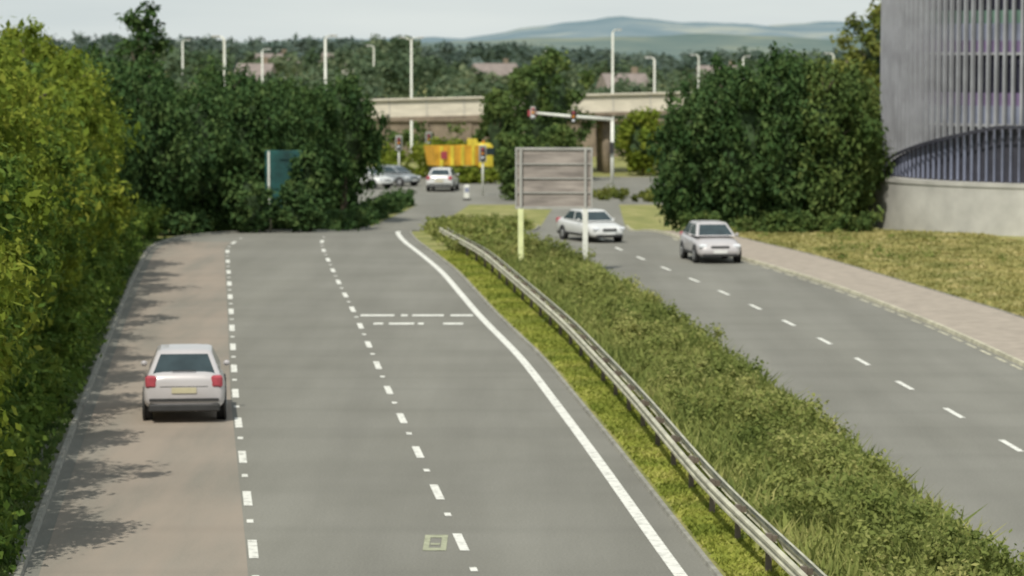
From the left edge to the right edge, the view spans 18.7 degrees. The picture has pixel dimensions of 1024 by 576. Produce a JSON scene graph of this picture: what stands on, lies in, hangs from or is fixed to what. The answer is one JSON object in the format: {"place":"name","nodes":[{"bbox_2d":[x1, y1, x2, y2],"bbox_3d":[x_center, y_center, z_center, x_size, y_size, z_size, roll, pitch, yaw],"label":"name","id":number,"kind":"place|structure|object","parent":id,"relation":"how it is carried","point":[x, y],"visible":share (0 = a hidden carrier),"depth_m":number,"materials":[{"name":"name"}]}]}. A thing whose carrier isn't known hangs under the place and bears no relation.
{"place":"outdoors","nodes":[
{"label":"outdoors","id":0,"kind":"place"},
{"bbox_2d":[234,57,275,80],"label":"roof","id":1,"kind":"structure","parent":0,"point":[256,67],"depth_m":398.10,"materials":[{"name":"tile"}]},
{"bbox_2d":[249,49,300,63],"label":"roof","id":2,"kind":"structure","parent":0,"point":[269,55],"depth_m":597.45,"materials":[{"name":"tile"}]},
{"bbox_2d":[23,205,713,575],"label":"road","id":3,"kind":"structure","parent":0,"point":[337,481],"depth_m":68.62,"materials":[{"name":"asphalt"}]},
{"bbox_2d":[39,242,247,575],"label":"bus lane surface","id":4,"kind":"object","parent":3,"relation":"on","point":[159,494],"visible":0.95,"depth_m":63.33,"materials":[{"name":"asphalt"}]},
{"bbox_2d":[141,344,229,419],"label":"silver car","id":5,"kind":"object","parent":4,"relation":"on","point":[185,377],"visible":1,"depth_m":70.62,"materials":[{"name":"paint"}]},
{"bbox_2d":[0,0,880,42],"label":"sky","id":6,"kind":"structure","parent":0,"point":[271,20],"materials":[{"name":"white"}]},
{"bbox_2d":[57,33,864,64],"bbox_3d":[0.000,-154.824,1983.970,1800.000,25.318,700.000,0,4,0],"label":"hill ridge","id":7,"kind":"structure","parent":0,"point":[675,45],"depth_m":1946.92,"materials":[{"name":"plant"}]},
{"bbox_2d":[471,59,517,75],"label":"roof","id":8,"kind":"structure","parent":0,"point":[504,67],"depth_m":537.35,"materials":[{"name":"tile"}]},
{"bbox_2d":[357,177,664,204],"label":"junction road","id":9,"kind":"structure","parent":0,"point":[448,196],"depth_m":215.70,"materials":[{"name":"asphalt"}]},
{"bbox_2d":[360,167,393,188],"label":"white car","id":10,"kind":"object","parent":9,"relation":"on","point":[385,181],"visible":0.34,"depth_m":222.94,"materials":[{"name":"paint"}]},
{"bbox_2d":[396,135,401,164],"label":"traffic signal","id":11,"kind":"object","parent":9,"relation":"on","point":[398,143],"visible":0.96,"depth_m":235.67,"materials":[{"name":"white metal"}]},
{"bbox_2d":[379,165,420,186],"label":"grey car","id":12,"kind":"object","parent":9,"relation":"on","point":[399,175],"visible":0.59,"depth_m":227.07,"materials":[{"name":"paint"}]},
{"bbox_2d":[426,167,458,191],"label":"white car","id":13,"kind":"object","parent":9,"relation":"on","point":[441,177],"visible":1,"depth_m":218.00,"materials":[{"name":"paint"}]},
{"bbox_2d":[424,138,493,175],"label":"tipper lorry","id":14,"kind":"object","parent":9,"relation":"on","point":[448,155],"visible":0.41,"depth_m":237.06,"materials":[{"name":"yellow metal"}]},
{"bbox_2d":[463,185,470,199],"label":"traffic bollard","id":15,"kind":"object","parent":9,"relation":"on","point":[466,192],"visible":1,"depth_m":205.97,"materials":[{"name":"white plastic"}]},
{"bbox_2d":[479,145,485,195],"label":"traffic signal","id":16,"kind":"object","parent":9,"relation":"on","point":[482,153],"visible":1,"depth_m":211.78,"materials":[{"name":"white metal"}]},
{"bbox_2d":[528,107,613,186],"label":"traffic signal","id":17,"kind":"object","parent":9,"relation":"on","point":[533,113],"visible":0.94,"depth_m":214.63,"materials":[{"name":"white metal"}]},
{"bbox_2d":[9,69,1023,575],"bbox_3d":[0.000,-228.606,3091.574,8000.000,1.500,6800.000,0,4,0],"label":"ground","id":18,"kind":"structure","parent":0,"point":[637,217],"depth_m":180.69,"materials":[{"name":"green plant"}]},
{"bbox_2d":[0,226,51,464],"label":"roadside tree","id":19,"kind":"object","parent":18,"relation":"on","point":[7,294],"visible":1,"depth_m":51.13,"materials":[{"name":"green plant"}]},
{"bbox_2d":[0,142,63,418],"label":"roadside tree","id":20,"kind":"object","parent":18,"relation":"on","point":[13,183],"visible":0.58,"depth_m":63.63,"materials":[{"name":"green plant"}]},
{"bbox_2d":[0,32,64,340],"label":"roadside tree","id":21,"kind":"object","parent":18,"relation":"on","point":[25,90],"visible":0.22,"depth_m":75.09,"materials":[{"name":"green plant"}]},
{"bbox_2d":[0,66,64,404],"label":"roadside tree","id":22,"kind":"object","parent":18,"relation":"on","point":[33,204],"visible":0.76,"depth_m":57.65,"materials":[{"name":"green plant"}]},
{"bbox_2d":[0,51,68,366],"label":"roadside tree","id":23,"kind":"object","parent":18,"relation":"on","point":[13,141],"visible":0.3,"depth_m":69.38,"materials":[{"name":"green plant"}]},
{"bbox_2d":[0,97,94,334],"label":"roadside tree","id":24,"kind":"object","parent":18,"relation":"on","point":[66,239],"visible":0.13,"depth_m":81.34,"materials":[{"name":"green plant"}]},
{"bbox_2d":[0,16,107,305],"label":"roadside tree","id":25,"kind":"object","parent":18,"relation":"on","point":[91,131],"visible":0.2,"depth_m":92.86,"materials":[{"name":"green plant"}]},
{"bbox_2d":[10,67,105,308],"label":"roadside tree","id":26,"kind":"object","parent":18,"relation":"on","point":[73,264],"visible":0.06,"depth_m":87.36,"materials":[{"name":"green plant"}]},
{"bbox_2d":[18,55,113,263],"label":"roadside tree","id":27,"kind":"object","parent":18,"relation":"on","point":[99,169],"visible":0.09,"depth_m":99.14,"materials":[{"name":"green plant"}]},
{"bbox_2d":[0,15,144,249],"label":"roadside tree","id":28,"kind":"object","parent":18,"relation":"on","point":[31,31],"visible":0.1,"depth_m":105.26,"materials":[{"name":"green plant"}]},
{"bbox_2d":[27,43,138,248],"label":"roadside tree","id":29,"kind":"object","parent":18,"relation":"on","point":[118,198],"visible":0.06,"depth_m":111.66,"materials":[{"name":"green plant"}]},
{"bbox_2d":[0,236,168,575],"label":"verge grass","id":30,"kind":"structure","parent":18,"relation":"on","point":[42,471],"depth_m":67.24,"materials":[{"name":"green plant"}]},
{"bbox_2d":[0,198,169,573],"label":"roadside undergrowth","id":31,"kind":"object","parent":18,"relation":"on","point":[82,314],"visible":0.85,"depth_m":76.47,"materials":[{"name":"green plant"}]},
{"bbox_2d":[0,235,182,575],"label":"verge margin","id":32,"kind":"object","parent":18,"relation":"on","point":[36,503],"visible":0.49,"depth_m":65.53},
{"bbox_2d":[51,51,140,245],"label":"roadside tree","id":33,"kind":"object","parent":18,"relation":"on","point":[109,100],"visible":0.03,"depth_m":117.67,"materials":[{"name":"green plant"}]},
{"bbox_2d":[77,40,143,81],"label":"hedgerow tree","id":34,"kind":"object","parent":18,"relation":"on","point":[119,64],"visible":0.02,"depth_m":155.43,"materials":[{"name":"green plant"}]},
{"bbox_2d":[73,46,154,207],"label":"hedgerow tree","id":35,"kind":"object","parent":18,"relation":"on","point":[117,83],"visible":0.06,"depth_m":133.07,"materials":[{"name":"green plant"}]},
{"bbox_2d":[77,42,161,205],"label":"hedgerow tree","id":36,"kind":"object","parent":18,"relation":"on","point":[95,51],"visible":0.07,"depth_m":140.08,"materials":[{"name":"green plant"}]},
{"bbox_2d":[112,0,175,87],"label":"tall ash tree","id":37,"kind":"object","parent":18,"relation":"on","point":[139,44],"visible":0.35,"depth_m":169.10,"materials":[{"name":"green plant"}]},
{"bbox_2d":[113,51,207,226],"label":"hedgerow tree","id":38,"kind":"object","parent":18,"relation":"on","point":[140,72],"visible":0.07,"depth_m":148.72,"materials":[{"name":"green plant"}]},
{"bbox_2d":[126,64,206,233],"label":"hedgerow tree","id":39,"kind":"object","parent":18,"relation":"on","point":[159,169],"visible":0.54,"depth_m":141.49,"materials":[{"name":"green plant"}]},
{"bbox_2d":[14,225,370,575],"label":"kerb","id":40,"kind":"structure","parent":18,"relation":"on","point":[32,538],"depth_m":70.73,"materials":[{"name":"concrete"}]},
{"bbox_2d":[164,73,250,232],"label":"hedgerow tree","id":41,"kind":"object","parent":18,"relation":"on","point":[216,131],"visible":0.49,"depth_m":145.87,"materials":[{"name":"green plant"}]},
{"bbox_2d":[211,35,225,85],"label":"street lamp","id":42,"kind":"object","parent":18,"relation":"on","point":[224,47],"visible":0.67,"depth_m":198.35,"materials":[{"name":"white metal"}]},
{"bbox_2d":[177,54,269,230],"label":"hedgerow tree","id":43,"kind":"object","parent":18,"relation":"on","point":[212,72],"visible":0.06,"depth_m":157.39,"materials":[{"name":"green plant"}]},
{"bbox_2d":[219,172,275,232],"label":"hedge shrub","id":44,"kind":"object","parent":18,"relation":"on","point":[251,200],"visible":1,"depth_m":145.34,"materials":[{"name":"green plant"}]},
{"bbox_2d":[212,72,298,230],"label":"hedgerow tree","id":45,"kind":"object","parent":18,"relation":"on","point":[256,132],"visible":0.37,"depth_m":150.37,"materials":[{"name":"green plant"}]},
{"bbox_2d":[246,72,295,105],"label":"hedgerow tree","id":46,"kind":"object","parent":18,"relation":"on","point":[277,84],"visible":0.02,"depth_m":171.54,"materials":[{"name":"green plant"}]},
{"bbox_2d":[265,150,302,231],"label":"information sign","id":47,"kind":"object","parent":18,"relation":"on","point":[277,162],"visible":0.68,"depth_m":148.19,"materials":[{"name":"teal metal"}]},
{"bbox_2d":[158,186,416,235],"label":"roadside undergrowth","id":48,"kind":"object","parent":18,"relation":"on","point":[368,212],"visible":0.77,"depth_m":163.45,"materials":[{"name":"green plant"}]},
{"bbox_2d":[262,81,323,153],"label":"hedgerow tree","id":49,"kind":"object","parent":18,"relation":"on","point":[308,127],"visible":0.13,"depth_m":158.64,"materials":[{"name":"green plant"}]},
{"bbox_2d":[269,178,322,231],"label":"hedge shrub","id":50,"kind":"object","parent":18,"relation":"on","point":[296,211],"visible":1,"depth_m":146.12,"materials":[{"name":"green plant"}]},
{"bbox_2d":[284,137,337,231],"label":"hedge shrub","id":51,"kind":"object","parent":18,"relation":"on","point":[313,163],"visible":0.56,"depth_m":148.07,"materials":[{"name":"green plant"}]},
{"bbox_2d":[271,74,354,210],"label":"hedgerow tree","id":52,"kind":"object","parent":18,"relation":"on","point":[328,142],"visible":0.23,"depth_m":167.49,"materials":[{"name":"green plant"}]},
{"bbox_2d":[324,35,337,89],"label":"street lamp","id":53,"kind":"object","parent":18,"relation":"on","point":[325,58],"visible":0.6,"depth_m":209.35,"materials":[{"name":"white metal"}]},
{"bbox_2d":[310,81,375,208],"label":"hedgerow tree","id":54,"kind":"object","parent":18,"relation":"on","point":[370,184],"visible":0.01,"depth_m":186.00,"materials":[{"name":"green plant"}]},
{"bbox_2d":[325,156,362,210],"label":"hedgerow tree","id":55,"kind":"object","parent":18,"relation":"on","point":[352,196],"visible":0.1,"depth_m":178.69,"materials":[{"name":"green plant"}]},
{"bbox_2d":[312,67,390,210],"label":"hedgerow tree","id":56,"kind":"object","parent":18,"relation":"on","point":[360,136],"visible":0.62,"depth_m":176.99,"materials":[{"name":"green plant"}]},
{"bbox_2d":[363,34,421,60],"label":"tree clump","id":57,"kind":"object","parent":18,"relation":"on","point":[399,42],"visible":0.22,"depth_m":566.06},
{"bbox_2d":[399,37,423,162],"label":"street lamp","id":58,"kind":"object","parent":18,"relation":"on","point":[411,96],"visible":0.85,"depth_m":274.37,"materials":[{"name":"white metal"}]},
{"bbox_2d":[375,136,492,176],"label":"junction shrubs","id":59,"kind":"object","parent":18,"relation":"on","point":[417,154],"visible":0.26,"depth_m":242.50,"materials":[{"name":"green plant"}]},
{"bbox_2d":[20,31,860,70],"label":"distant trees","id":60,"kind":"object","parent":18,"relation":"on","point":[508,51],"visible":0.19,"depth_m":1058.95,"materials":[{"name":"green plant"}]},
{"bbox_2d":[53,33,843,85],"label":"distant trees","id":61,"kind":"object","parent":18,"relation":"on","point":[300,47],"visible":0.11,"depth_m":675.72,"materials":[{"name":"green plant"}]},
{"bbox_2d":[96,41,848,97],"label":"distant trees","id":62,"kind":"object","parent":18,"relation":"on","point":[342,56],"visible":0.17,"depth_m":442.50,"materials":[{"name":"plant"}]},
{"bbox_2d":[450,166,500,183],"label":"junction shrubs","id":63,"kind":"object","parent":18,"relation":"on","point":[472,172],"visible":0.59,"depth_m":231.47,"materials":[{"name":"green plant"}]},
{"bbox_2d":[419,212,552,258],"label":"median shrubs","id":64,"kind":"object","parent":18,"relation":"on","point":[476,228],"visible":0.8,"depth_m":138.66,"materials":[{"name":"green plant"}]},
{"bbox_2d":[166,50,826,118],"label":"distant trees","id":65,"kind":"object","parent":18,"relation":"on","point":[399,75],"visible":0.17,"depth_m":312.62,"materials":[{"name":"plant"}]},
{"bbox_2d":[471,87,522,168],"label":"roundabout tree","id":66,"kind":"object","parent":18,"relation":"on","point":[497,122],"visible":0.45,"depth_m":240.02,"materials":[{"name":"green plant"}]},
{"bbox_2d":[377,119,631,159],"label":"embankment shrubs","id":67,"kind":"object","parent":18,"relation":"on","point":[405,136],"visible":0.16,"depth_m":280.94,"materials":[{"name":"green plant"}]},
{"bbox_2d":[492,128,540,200],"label":"roundabout tree","id":68,"kind":"object","parent":18,"relation":"on","point":[505,164],"visible":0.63,"depth_m":205.35,"materials":[{"name":"green plant"}]},
{"bbox_2d":[372,119,664,156],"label":"retaining wall","id":69,"kind":"structure","parent":18,"relation":"on","point":[439,128],"depth_m":289.40,"materials":[{"name":"brown concrete"}]},
{"bbox_2d":[361,92,691,172],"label":"road bridge","id":70,"kind":"structure","parent":18,"relation":"on","point":[611,105],"depth_m":249.21,"materials":[{"name":"beige concrete"}]},
{"bbox_2d":[498,45,598,146],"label":"roundabout tree","id":71,"kind":"object","parent":18,"relation":"on","point":[541,83],"visible":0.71,"depth_m":234.28,"materials":[{"name":"green plant"}]},
{"bbox_2d":[515,147,592,260],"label":"direction sign","id":72,"kind":"object","parent":18,"relation":"on","point":[553,177],"visible":0.84,"depth_m":118.19,"materials":[{"name":"metal"}]},
{"bbox_2d":[537,123,581,146],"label":"roundabout tree","id":73,"kind":"object","parent":18,"relation":"on","point":[556,136],"visible":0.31,"depth_m":207.27,"materials":[{"name":"green plant"}]},
{"bbox_2d":[409,230,722,575],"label":"kerb","id":74,"kind":"structure","parent":18,"relation":"on","point":[702,555],"depth_m":67.47,"materials":[{"name":"concrete"}]},
{"bbox_2d":[435,249,788,575],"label":"median grass","id":75,"kind":"structure","parent":18,"relation":"on","point":[713,533],"depth_m":69.38,"materials":[{"name":"plant"}]},
{"bbox_2d":[611,29,621,117],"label":"street lamp","id":76,"kind":"object","parent":18,"relation":"on","point":[612,81],"visible":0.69,"depth_m":274.22,"materials":[{"name":"white metal"}]},
{"bbox_2d":[593,183,664,202],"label":"junction shrubs","id":77,"kind":"object","parent":18,"relation":"on","point":[607,193],"visible":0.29,"depth_m":206.38,"materials":[{"name":"green plant"}]},
{"bbox_2d":[439,227,826,575],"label":"crash barrier","id":78,"kind":"object","parent":18,"relation":"on","point":[771,549],"visible":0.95,"depth_m":63.00,"materials":[{"name":"metal"}]},
{"bbox_2d":[615,106,663,175],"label":"roundabout tree","id":79,"kind":"object","parent":18,"relation":"on","point":[640,130],"visible":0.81,"depth_m":245.03,"materials":[{"name":"green plant"}]},
{"bbox_2d":[645,57,655,167],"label":"street lamp","id":80,"kind":"object","parent":18,"relation":"on","point":[654,75],"visible":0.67,"depth_m":261.35,"materials":[{"name":"white metal"}]},
{"bbox_2d":[645,85,728,230],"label":"hedgerow tree","id":81,"kind":"object","parent":18,"relation":"on","point":[682,165],"visible":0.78,"depth_m":144.90,"materials":[{"name":"green plant"}]},
{"bbox_2d":[664,51,753,221],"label":"hedgerow tree","id":82,"kind":"object","parent":18,"relation":"on","point":[716,61],"visible":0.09,"depth_m":150.26,"materials":[{"name":"green plant"}]},
{"bbox_2d":[689,60,781,229],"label":"hedgerow tree","id":83,"kind":"object","parent":18,"relation":"on","point":[740,142],"visible":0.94,"depth_m":144.35,"materials":[{"name":"green plant"}]},
{"bbox_2d":[469,239,1023,575],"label":"median grass","id":84,"kind":"structure","parent":18,"relation":"on","point":[801,528],"depth_m":61.84,"materials":[{"name":"green plant"}]},
{"bbox_2d":[486,227,1023,575],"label":"median shrubs","id":85,"kind":"object","parent":18,"relation":"on","point":[750,404],"visible":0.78,"depth_m":62.99,"materials":[{"name":"green plant"}]},
{"bbox_2d":[675,205,884,233],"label":"hedge undergrowth","id":86,"kind":"object","parent":18,"relation":"on","point":[803,222],"visible":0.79,"depth_m":143.80,"materials":[{"name":"green plant"}]},
{"bbox_2d":[749,40,820,228],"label":"hedgerow tree","id":87,"kind":"object","parent":18,"relation":"on","point":[786,75],"visible":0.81,"depth_m":144.77,"materials":[{"name":"green plant"}]},
{"bbox_2d":[757,43,832,213],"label":"hedgerow tree","id":88,"kind":"object","parent":18,"relation":"on","point":[792,56],"visible":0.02,"depth_m":151.46,"materials":[{"name":"green plant"}]},
{"bbox_2d":[626,225,1023,366],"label":"kerb","id":89,"kind":"structure","parent":18,"relation":"on","point":[958,334],"depth_m":102.33,"materials":[{"name":"concrete"}]},
{"bbox_2d":[792,52,876,224],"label":"hedgerow tree","id":90,"kind":"object","parent":18,"relation":"on","point":[831,179],"visible":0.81,"depth_m":145.50,"materials":[{"name":"green plant"}]},
{"bbox_2d":[809,58,879,107],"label":"olive toned tree","id":91,"kind":"object","parent":18,"relation":"on","point":[867,71],"visible":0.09,"depth_m":203.63,"materials":[{"name":"green plant"}]},
{"bbox_2d":[829,0,880,100],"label":"olive toned tree","id":92,"kind":"object","parent":18,"relation":"on","point":[871,39],"visible":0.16,"depth_m":210.36,"materials":[{"name":"green plant"}]},
{"bbox_2d":[833,59,896,228],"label":"hedgerow tree","id":93,"kind":"object","parent":18,"relation":"on","point":[869,177],"visible":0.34,"depth_m":148.04,"materials":[{"name":"green plant"}]},
{"bbox_2d":[858,93,894,228],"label":"hedgerow tree","id":94,"kind":"object","parent":18,"relation":"on","point":[859,211],"visible":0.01,"depth_m":152.05,"materials":[{"name":"green plant"}]},
{"bbox_2d":[731,226,1023,316],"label":"bank grass","id":95,"kind":"structure","parent":18,"relation":"on","point":[924,273],"depth_m":125.84,"materials":[{"name":"plant"}]},
{"bbox_2d":[736,236,1023,317],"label":"kerb","id":96,"kind":"structure","parent":18,"relation":"on","point":[893,278],"depth_m":113.47,"materials":[{"name":"concrete"}]},
{"bbox_2d":[867,175,1023,235],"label":"plinth wall","id":97,"kind":"structure","parent":18,"relation":"on","point":[915,204],"depth_m":144.04,"materials":[{"name":"concrete"}]},
{"bbox_2d":[885,125,1023,182],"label":"undercroft louvres","id":98,"kind":"object","parent":97,"relation":"on","point":[994,154],"visible":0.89,"depth_m":144.29,"materials":[{"name":"metal"}]},
{"bbox_2d":[894,0,1020,161],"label":"glazing","id":99,"kind":"structure","parent":18,"relation":"on","point":[1017,76],"depth_m":143.83,"materials":[{"name":"grey glass"}]},
{"bbox_2d":[880,0,1023,172],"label":"louvre fins","id":100,"kind":"object","parent":99,"relation":"attached to","point":[907,60],"visible":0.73,"depth_m":145.60,"materials":[{"name":"metal"}]},
{"bbox_2d":[929,10,1020,124],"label":"floor bands","id":101,"kind":"object","parent":99,"relation":"attached to","point":[1009,49],"visible":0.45,"depth_m":143.39,"materials":[{"name":"metal"}]},
{"bbox_2d":[285,16,873,42],"bbox_3d":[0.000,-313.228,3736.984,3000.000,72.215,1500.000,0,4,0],"label":"hills","id":102,"kind":"structure","parent":0,"point":[628,26],"depth_m":3640.69,"materials":[{"name":"grey"}]},
{"bbox_2d":[595,67,648,90],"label":"roof","id":103,"kind":"structure","parent":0,"point":[604,80],"depth_m":388.40,"materials":[{"name":"tile"}]},
{"bbox_2d":[526,205,1023,563],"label":"road","id":104,"kind":"structure","parent":0,"point":[970,463],"depth_m":83.60,"materials":[{"name":"asphalt"}]},
{"bbox_2d":[556,209,624,242],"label":"white car","id":105,"kind":"object","parent":104,"relation":"on","point":[600,225],"visible":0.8,"depth_m":137.42,"materials":[{"name":"paint"}]},
{"bbox_2d":[226,231,1023,575],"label":"road markings","id":106,"kind":"object","parent":104,"relation":"on","point":[664,553],"visible":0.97,"depth_m":70.20,"materials":[{"name":"paint"}]},
{"bbox_2d":[680,220,741,262],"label":"silver car","id":107,"kind":"object","parent":104,"relation":"on","point":[705,238],"visible":1,"depth_m":124.02,"materials":[{"name":"paint"}]},
{"bbox_2d":[666,231,1023,360],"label":"pavement","id":108,"kind":"structure","parent":0,"point":[999,330],"depth_m":105.30,"materials":[{"name":"concrete"}]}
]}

